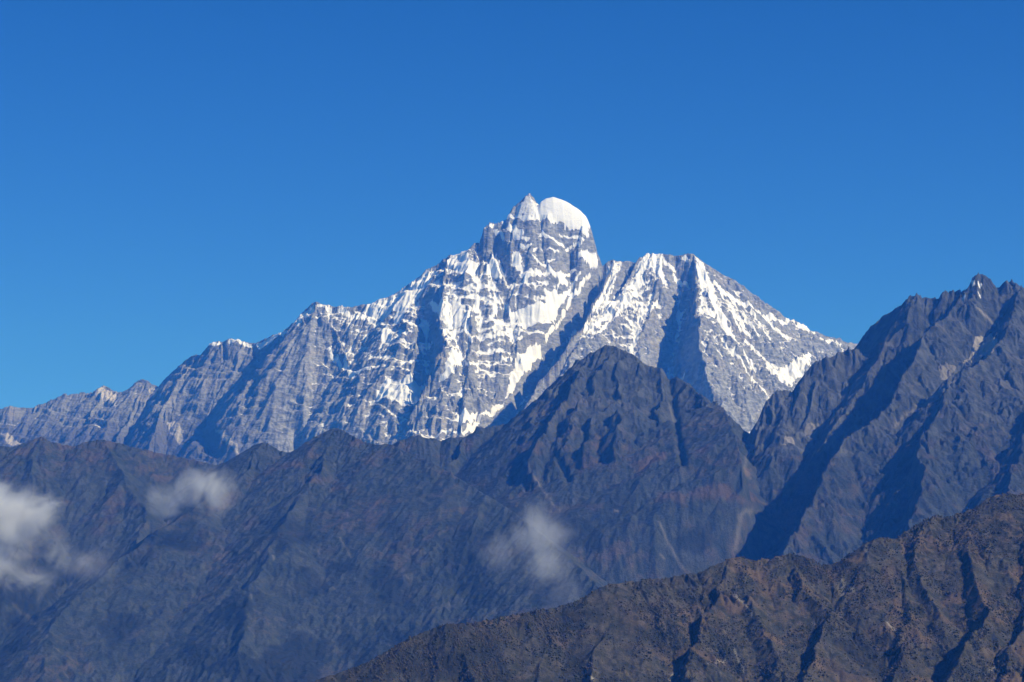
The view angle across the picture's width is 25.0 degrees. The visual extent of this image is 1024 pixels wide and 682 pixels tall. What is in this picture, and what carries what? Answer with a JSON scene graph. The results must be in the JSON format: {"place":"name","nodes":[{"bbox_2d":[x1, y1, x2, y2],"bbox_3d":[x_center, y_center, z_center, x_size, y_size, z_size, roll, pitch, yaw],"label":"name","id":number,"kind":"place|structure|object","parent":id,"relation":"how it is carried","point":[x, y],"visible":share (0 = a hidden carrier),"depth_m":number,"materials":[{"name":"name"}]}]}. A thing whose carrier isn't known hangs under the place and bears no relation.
{"place":"outdoors","nodes":[
{"label":"outdoors","id":0,"kind":"place"},
{"bbox_2d":[0,428,607,681],"bbox_3d":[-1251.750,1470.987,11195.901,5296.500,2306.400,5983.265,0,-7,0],"label":"mountain","id":1,"kind":"structure","parent":0,"point":[334,551],"depth_m":11126.94,"materials":[{"name":"grey stone"}]},
{"bbox_2d":[0,193,856,464],"bbox_3d":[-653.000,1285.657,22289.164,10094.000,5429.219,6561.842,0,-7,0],"label":"snow mountain","id":2,"kind":"structure","parent":0,"point":[526,303],"depth_m":21774.07,"materials":[{"name":"white snow"}]},
{"bbox_2d":[0,0,1023,408],"label":"sky","id":3,"kind":"structure","parent":0,"point":[178,178],"materials":[{"name":"blue"}]},
{"bbox_2d":[392,344,785,583],"bbox_3d":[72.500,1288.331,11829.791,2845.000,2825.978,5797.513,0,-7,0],"label":"mountain","id":4,"kind":"structure","parent":0,"point":[611,464],"depth_m":11958.22,"materials":[{"name":"grey stone"}]},
{"bbox_2d":[314,493,1023,681],"bbox_3d":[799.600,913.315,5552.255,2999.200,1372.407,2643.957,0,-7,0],"label":"hill","id":5,"kind":"structure","parent":0,"point":[615,655],"depth_m":5524.31,"materials":[{"name":"brown stone"}]},
{"bbox_2d":[315,492,1023,681],"bbox_3d":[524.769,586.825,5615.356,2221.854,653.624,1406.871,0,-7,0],"label":"scrub","id":6,"kind":"object","parent":5,"relation":"on","point":[586,668],"visible":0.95,"depth_m":5482.63,"materials":[{"name":"brown plant"}]},
{"bbox_2d":[746,272,1023,564],"bbox_3d":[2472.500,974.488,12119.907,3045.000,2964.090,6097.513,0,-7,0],"label":"mountain","id":7,"kind":"structure","parent":0,"point":[907,414],"depth_m":12012.66,"materials":[{"name":"grey stone"}]}
]}

